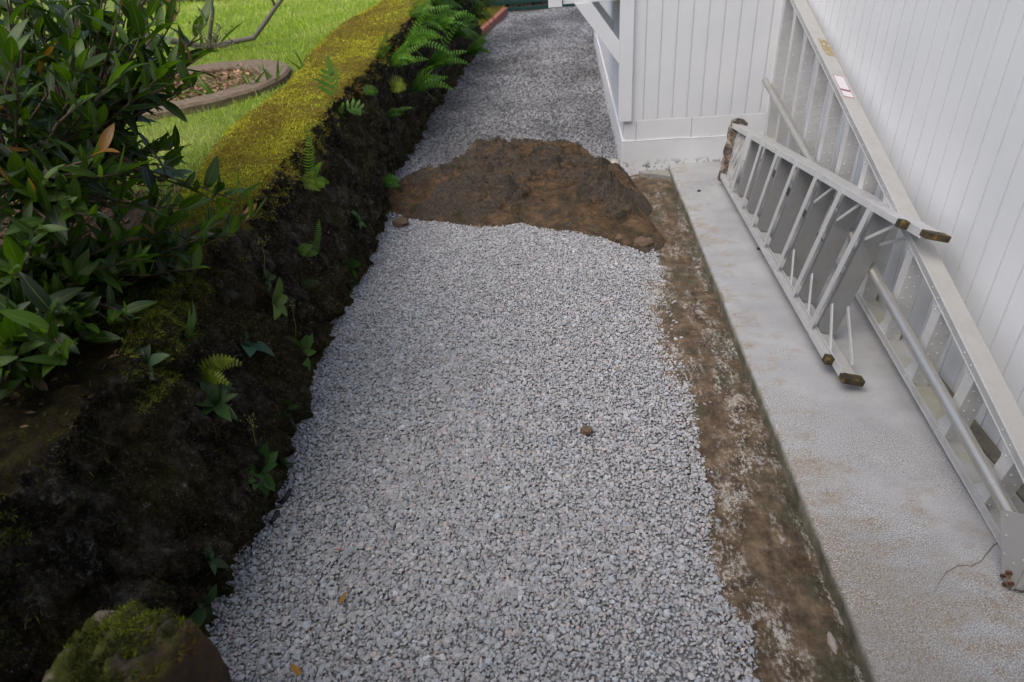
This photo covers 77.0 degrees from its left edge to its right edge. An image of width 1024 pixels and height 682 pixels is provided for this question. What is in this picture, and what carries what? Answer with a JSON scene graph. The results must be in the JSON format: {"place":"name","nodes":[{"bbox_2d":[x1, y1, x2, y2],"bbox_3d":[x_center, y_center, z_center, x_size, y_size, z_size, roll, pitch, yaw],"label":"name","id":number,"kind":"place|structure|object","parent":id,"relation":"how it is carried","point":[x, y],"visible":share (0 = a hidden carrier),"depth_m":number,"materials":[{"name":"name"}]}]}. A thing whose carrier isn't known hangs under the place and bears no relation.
{"place":"outdoors","nodes":[
{"label":"outdoors","id":0,"kind":"place"},
{"bbox_2d":[0,0,380,251],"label":"lawn","id":1,"kind":"structure","parent":0,"point":[132,217],"depth_m":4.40,"materials":[{"name":"green plant"}]},
{"bbox_2d":[0,181,180,242],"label":"leaf litter","id":2,"kind":"object","parent":1,"relation":"on","point":[135,212],"visible":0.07,"depth_m":2.98,"materials":[{"name":"brown plant"}]},
{"bbox_2d":[184,75,227,94],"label":"lily","id":3,"kind":"object","parent":1,"relation":"on","point":[208,89],"visible":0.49,"depth_m":4.65,"materials":[{"name":"green plant"}]},
{"bbox_2d":[145,0,283,71],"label":"tree","id":4,"kind":"object","parent":1,"relation":"on","point":[261,27],"visible":0.48,"depth_m":6.08,"materials":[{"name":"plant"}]},
{"bbox_2d":[142,59,291,119],"bbox_3d":[-2.493,-1.964,5.067,1.446,0.148,1.808,-1,34,6],"label":"planter ring","id":5,"kind":"object","parent":1,"relation":"on","point":[228,96],"visible":0.38,"depth_m":4.72,"materials":[{"name":"concrete"}]},
{"bbox_2d":[160,64,266,101],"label":"leaf litter","id":6,"kind":"object","parent":5,"relation":"in","point":[237,75],"visible":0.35,"depth_m":5.12,"materials":[{"name":"brown plant"}]},
{"bbox_2d":[233,63,266,85],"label":"lily","id":7,"kind":"object","parent":1,"relation":"on","point":[258,78],"visible":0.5,"depth_m":4.81,"materials":[{"name":"green plant"}]},
{"bbox_2d":[259,60,283,80],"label":"lily","id":8,"kind":"object","parent":1,"relation":"on","point":[267,74],"visible":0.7,"depth_m":4.88,"materials":[{"name":"green plant"}]},
{"bbox_2d":[205,6,762,681],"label":"gravel","id":9,"kind":"structure","parent":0,"point":[505,84],"depth_m":2.42,"materials":[{"name":"grey gravel"}]},
{"bbox_2d":[42,597,231,681],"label":"mossy boulder","id":10,"kind":"object","parent":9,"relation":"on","point":[137,642],"visible":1,"depth_m":1.27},
{"bbox_2d":[269,510,279,524],"bbox_3d":[-0.837,0.623,2.271,0.022,0.022,0.056,5,35,15],"label":"hose end","id":11,"kind":"object","parent":9,"relation":"on","point":[274,517],"visible":1,"depth_m":2.26,"materials":[{"name":"black plastic"}]},
{"bbox_2d":[279,488,291,504],"bbox_3d":[-0.823,0.567,2.343,0.022,0.021,0.070,5,35,15],"label":"hose end","id":12,"kind":"object","parent":9,"relation":"on","point":[285,497],"visible":1,"depth_m":2.33,"materials":[{"name":"black plastic"}]},
{"bbox_2d":[291,664,301,674],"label":"fallen leaf","id":13,"kind":"object","parent":9,"relation":"on","point":[296,669],"visible":1,"depth_m":1.78,"materials":[{"name":"orange plant"}]},
{"bbox_2d":[339,592,345,603],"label":"fallen leaf","id":14,"kind":"object","parent":9,"relation":"on","point":[342,598],"visible":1,"depth_m":1.96,"materials":[{"name":"yellow plant"}]},
{"bbox_2d":[392,217,408,226],"bbox_3d":[-0.760,-0.809,4.388,0.117,0.061,0.095,-1,34,6],"label":"stone","id":15,"kind":"object","parent":9,"relation":"on","point":[401,222],"visible":1,"depth_m":4.36,"materials":[{"name":"brown stone"}]},
{"bbox_2d":[386,136,664,255],"bbox_3d":[0.195,-1.271,4.723,2.296,0.320,1.663,13,38,25],"label":"mound of dirt","id":16,"kind":"object","parent":9,"relation":"on","point":[561,185],"visible":0.99,"depth_m":4.32,"materials":[{"name":"brown soil"}]},
{"bbox_2d":[579,425,592,434],"bbox_3d":[0.290,0.348,2.514,0.049,0.038,0.042,7,35,18],"label":"stone","id":17,"kind":"object","parent":9,"relation":"on","point":[586,430],"visible":1,"depth_m":2.50,"materials":[{"name":"brown stone"}]},
{"bbox_2d":[610,158,619,163],"bbox_3d":[0.806,-1.400,5.055,0.097,0.066,0.124,-1,34,6],"label":"stone","id":18,"kind":"object","parent":9,"relation":"on","point":[615,160],"visible":0.42,"depth_m":5.02,"materials":[{"name":"stone"}]},
{"bbox_2d":[615,234,622,241],"bbox_3d":[0.686,-0.634,3.907,0.129,0.077,0.101,-1,34,6],"label":"stone","id":19,"kind":"object","parent":9,"relation":"on","point":[618,237],"visible":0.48,"depth_m":3.88,"materials":[{"name":"brown stone"}]},
{"bbox_2d":[474,0,593,31],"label":"ground","id":20,"kind":"structure","parent":0,"point":[530,4],"depth_m":15.33,"materials":[{"name":"soil"}]},
{"bbox_2d":[0,0,481,681],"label":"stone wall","id":21,"kind":"structure","parent":20,"relation":"on","point":[128,480],"depth_m":2.07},
{"bbox_2d":[0,218,224,471],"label":"leaf litter","id":22,"kind":"object","parent":21,"relation":"on","point":[42,384],"visible":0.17,"depth_m":1.64,"materials":[{"name":"brown plant"}]},
{"bbox_2d":[0,0,267,398],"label":"shrub","id":23,"kind":"object","parent":21,"relation":"on","point":[80,103],"visible":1,"depth_m":1.87,"materials":[{"name":"green plant"}]},
{"bbox_2d":[137,344,169,379],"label":"weed","id":24,"kind":"object","parent":21,"relation":"on","point":[152,359],"visible":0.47,"depth_m":1.84,"materials":[{"name":"green plant"}]},
{"bbox_2d":[159,300,198,352],"bbox_3d":[-1.024,-0.036,1.970,0.119,0.101,0.235,-16,35,-16],"label":"weed","id":25,"kind":"object","parent":21,"relation":"attached to","point":[191,322],"visible":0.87,"depth_m":1.99,"materials":[{"name":"green plant"}]},
{"bbox_2d":[186,583,216,625],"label":"weed","id":26,"kind":"object","parent":21,"relation":"attached to","point":[199,614],"visible":0.93,"depth_m":1.86,"materials":[{"name":"green plant"}]},
{"bbox_2d":[194,368,237,420],"bbox_3d":[-0.922,0.178,1.997,0.149,0.115,0.192,-1,34,6],"label":"weed","id":27,"kind":"object","parent":21,"relation":"attached to","point":[219,396],"visible":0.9,"depth_m":2.00,"materials":[{"name":"green plant"}]},
{"bbox_2d":[203,539,228,574],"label":"weed","id":28,"kind":"object","parent":21,"relation":"attached to","point":[214,563],"visible":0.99,"depth_m":1.92,"materials":[{"name":"green plant"}]},
{"bbox_2d":[198,353,243,384],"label":"fern","id":29,"kind":"object","parent":21,"relation":"attached to","point":[217,363],"visible":0.99,"depth_m":2.04,"materials":[{"name":"green plant"}]},
{"bbox_2d":[240,332,274,356],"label":"weed","id":30,"kind":"object","parent":21,"relation":"attached to","point":[251,348],"visible":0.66,"depth_m":2.38,"materials":[{"name":"green plant"}]},
{"bbox_2d":[240,413,277,496],"bbox_3d":[-0.865,0.394,2.188,0.064,0.303,0.189,-1,34,6],"label":"weed","id":31,"kind":"object","parent":21,"relation":"attached to","point":[266,486],"visible":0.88,"depth_m":2.22,"materials":[{"name":"green plant"}]},
{"bbox_2d":[257,236,275,290],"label":"weed","id":32,"kind":"object","parent":21,"relation":"attached to","point":[269,277],"visible":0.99,"depth_m":2.69,"materials":[{"name":"green plant"}]},
{"bbox_2d":[272,277,287,319],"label":"weed","id":33,"kind":"object","parent":21,"relation":"attached to","point":[279,299],"visible":1,"depth_m":2.62,"materials":[{"name":"green plant"}]},
{"bbox_2d":[279,457,297,465],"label":"weed","id":34,"kind":"object","parent":21,"relation":"attached to","point":[283,462],"visible":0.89,"depth_m":2.42,"materials":[{"name":"green plant"}]},
{"bbox_2d":[280,399,297,420],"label":"weed","id":35,"kind":"object","parent":21,"relation":"attached to","point":[291,406],"visible":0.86,"depth_m":2.48,"materials":[{"name":"green plant"}]},
{"bbox_2d":[287,50,310,68],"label":"lily","id":36,"kind":"object","parent":21,"relation":"attached to","point":[300,61],"visible":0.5,"depth_m":5.18,"materials":[{"name":"green plant"}]},
{"bbox_2d":[289,299,316,370],"bbox_3d":[-0.950,-0.014,2.847,0.081,0.345,0.189,18,40,31],"label":"weed","id":37,"kind":"object","parent":21,"relation":"attached to","point":[305,343],"visible":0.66,"depth_m":2.89,"materials":[{"name":"green plant"}]},
{"bbox_2d":[296,242,316,256],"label":"fern","id":38,"kind":"object","parent":21,"relation":"attached to","point":[303,251],"visible":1,"depth_m":3.04,"materials":[{"name":"green plant"}]},
{"bbox_2d":[300,171,319,190],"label":"fern","id":39,"kind":"object","parent":21,"relation":"attached to","point":[307,183],"visible":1,"depth_m":3.21,"materials":[{"name":"green plant"}]},
{"bbox_2d":[300,278,320,291],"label":"fern","id":40,"kind":"object","parent":21,"relation":"attached to","point":[310,282],"visible":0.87,"depth_m":3.08,"materials":[{"name":"green plant"}]},
{"bbox_2d":[302,124,328,188],"bbox_3d":[-1.006,-0.927,3.228,0.107,0.334,0.108,-1,34,6],"label":"fern","id":41,"kind":"object","parent":21,"relation":"attached to","point":[320,180],"visible":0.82,"depth_m":3.25,"materials":[{"name":"green plant"}]},
{"bbox_2d":[312,219,321,256],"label":"fern","id":42,"kind":"object","parent":21,"relation":"attached to","point":[317,239],"visible":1,"depth_m":3.06,"materials":[{"name":"green plant"}]},
{"bbox_2d":[313,54,338,94],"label":"fern","id":43,"kind":"object","parent":21,"relation":"attached to","point":[330,72],"visible":1,"depth_m":3.86,"materials":[{"name":"green plant"}]},
{"bbox_2d":[338,98,363,119],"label":"fern","id":44,"kind":"object","parent":21,"relation":"attached to","point":[355,110],"visible":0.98,"depth_m":4.16,"materials":[{"name":"green plant"}]},
{"bbox_2d":[346,258,360,279],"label":"weed","id":45,"kind":"object","parent":21,"relation":"attached to","point":[352,263],"visible":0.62,"depth_m":3.53,"materials":[{"name":"green plant"}]},
{"bbox_2d":[351,209,366,228],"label":"weed","id":46,"kind":"object","parent":21,"relation":"attached to","point":[357,216],"visible":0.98,"depth_m":3.74,"materials":[{"name":"green plant"}]},
{"bbox_2d":[363,84,378,95],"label":"fern","id":47,"kind":"object","parent":21,"relation":"attached to","point":[368,90],"visible":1,"depth_m":4.63,"materials":[{"name":"green plant"}]},
{"bbox_2d":[376,27,390,59],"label":"fern","id":48,"kind":"object","parent":21,"relation":"attached to","point":[383,53],"visible":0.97,"depth_m":5.15,"materials":[{"name":"green plant"}]},
{"bbox_2d":[382,174,400,187],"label":"fern","id":49,"kind":"object","parent":21,"relation":"attached to","point":[390,180],"visible":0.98,"depth_m":4.64,"materials":[{"name":"green plant"}]},
{"bbox_2d":[388,75,405,93],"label":"fern","id":50,"kind":"object","parent":21,"relation":"attached to","point":[399,85],"visible":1,"depth_m":5.32,"materials":[{"name":"green plant"}]},
{"bbox_2d":[386,107,412,118],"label":"fern","id":51,"kind":"object","parent":21,"relation":"attached to","point":[392,112],"visible":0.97,"depth_m":5.11,"materials":[{"name":"green plant"}]},
{"bbox_2d":[389,40,429,67],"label":"fern","id":52,"kind":"object","parent":21,"relation":"attached to","point":[395,58],"visible":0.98,"depth_m":5.47,"materials":[{"name":"green plant"}]},
{"bbox_2d":[394,29,424,64],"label":"fern","id":53,"kind":"object","parent":21,"relation":"attached to","point":[410,50],"visible":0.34,"depth_m":5.57,"materials":[{"name":"green plant"}]},
{"bbox_2d":[407,0,434,17],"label":"fern","id":54,"kind":"object","parent":21,"relation":"attached to","point":[415,12],"visible":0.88,"depth_m":6.29,"materials":[{"name":"green plant"}]},
{"bbox_2d":[404,7,448,58],"bbox_3d":[-0.780,-2.829,5.909,0.394,0.392,0.489,24,43,36],"label":"fern","id":55,"kind":"object","parent":21,"relation":"attached to","point":[419,36],"visible":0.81,"depth_m":5.92,"materials":[{"name":"green plant"}]},
{"bbox_2d":[410,65,452,102],"bbox_3d":[-0.665,-2.405,5.920,0.518,0.324,0.372,-28,40,-30],"label":"fern","id":56,"kind":"object","parent":21,"relation":"attached to","point":[424,84],"visible":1,"depth_m":5.91,"materials":[{"name":"green plant"}]},
{"bbox_2d":[415,0,448,34],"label":"fern","id":57,"kind":"object","parent":21,"relation":"attached to","point":[428,18],"visible":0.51,"depth_m":6.48,"materials":[{"name":"green plant"}]},
{"bbox_2d":[429,0,460,11],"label":"fern","id":58,"kind":"object","parent":21,"relation":"attached to","point":[438,2],"visible":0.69,"depth_m":7.42,"materials":[{"name":"green plant"}]},
{"bbox_2d":[428,23,469,68],"bbox_3d":[-0.587,-3.014,6.611,0.481,0.433,0.473,26,45,38],"label":"fern","id":59,"kind":"object","parent":21,"relation":"attached to","point":[438,59],"visible":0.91,"depth_m":6.65,"materials":[{"name":"green plant"}]},
{"bbox_2d":[431,4,474,32],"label":"fern","id":60,"kind":"object","parent":21,"relation":"attached to","point":[445,20],"visible":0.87,"depth_m":7.17,"materials":[{"name":"green plant"}]},
{"bbox_2d":[449,16,484,46],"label":"fern","id":61,"kind":"object","parent":21,"relation":"attached to","point":[461,31],"visible":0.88,"depth_m":8.13,"materials":[{"name":"green plant"}]},
{"bbox_2d":[453,0,484,8],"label":"fern","id":62,"kind":"object","parent":21,"relation":"attached to","point":[456,1],"visible":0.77,"depth_m":8.65,"materials":[{"name":"green plant"}]},
{"bbox_2d":[466,31,492,59],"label":"fern","id":63,"kind":"object","parent":21,"relation":"attached to","point":[474,48],"visible":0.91,"depth_m":8.74,"materials":[{"name":"green plant"}]},
{"bbox_2d":[469,0,498,25],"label":"fern","id":64,"kind":"object","parent":21,"relation":"attached to","point":[477,10],"visible":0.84,"depth_m":9.47,"materials":[{"name":"green plant"}]},
{"bbox_2d":[480,7,507,35],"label":"red kerb","id":65,"kind":"structure","parent":20,"relation":"on","point":[499,16],"depth_m":11.95,"materials":[{"name":"red brick"}]},
{"bbox_2d":[472,0,541,6],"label":"hedge","id":66,"kind":"object","parent":20,"relation":"on","point":[533,3],"visible":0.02,"depth_m":15.23,"materials":[{"name":"green plant"}]},
{"bbox_2d":[489,0,575,10],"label":"fence","id":67,"kind":"object","parent":20,"relation":"on","point":[523,7],"visible":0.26,"depth_m":13.45,"materials":[{"name":"green paint"}]},
{"bbox_2d":[548,0,1023,502],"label":"house","id":68,"kind":"structure","parent":20,"relation":"on","point":[937,86],"depth_m":2.72,"materials":[{"name":"white paint"}]},
{"bbox_2d":[630,174,863,681],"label":"dirt strip","id":69,"kind":"object","parent":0,"point":[774,590],"visible":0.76,"depth_m":2.21,"materials":[{"name":"brown soil"}]},
{"bbox_2d":[633,236,653,246],"bbox_3d":[0.778,-0.584,3.822,0.132,0.075,0.109,-1,34,6],"label":"stone","id":70,"kind":"object","parent":69,"relation":"on","point":[642,241],"visible":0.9,"depth_m":3.79,"materials":[{"name":"brown stone"}]},
{"bbox_2d":[639,169,670,180],"bbox_3d":[1.063,-1.227,4.797,0.220,0.052,0.148,-1,34,6],"label":"concrete patch","id":71,"kind":"object","parent":69,"relation":"on","point":[663,174],"visible":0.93,"depth_m":4.79,"materials":[{"name":"white concrete"}]},
{"bbox_2d":[827,631,837,654],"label":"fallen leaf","id":72,"kind":"object","parent":69,"relation":"on","point":[832,642],"visible":1,"depth_m":1.75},
{"bbox_2d":[668,160,1023,681],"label":"concrete walkway","id":73,"kind":"structure","parent":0,"point":[905,545],"depth_m":2.12,"materials":[{"name":"grey concrete"}]},
{"bbox_2d":[717,118,950,386],"bbox_3d":[1.466,-0.751,3.346,0.339,0.599,2.495,-1,34,6],"label":"stepladder","id":74,"kind":"object","parent":73,"relation":"on","point":[883,221],"visible":0.98,"depth_m":3.02,"materials":[{"name":"metal"}]},
{"bbox_2d":[762,0,1023,589],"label":"ladder","id":75,"kind":"object","parent":73,"relation":"on","point":[989,488],"visible":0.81,"depth_m":2.44,"materials":[{"name":"metal"}]},
{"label":"verge","id":76,"kind":"structure","parent":0,"visible":0},
{"bbox_2d":[478,5,505,32],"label":"grass","id":77,"kind":"structure","parent":76,"relation":"on","point":[496,9],"depth_m":12.82,"materials":[{"name":"green plant"}]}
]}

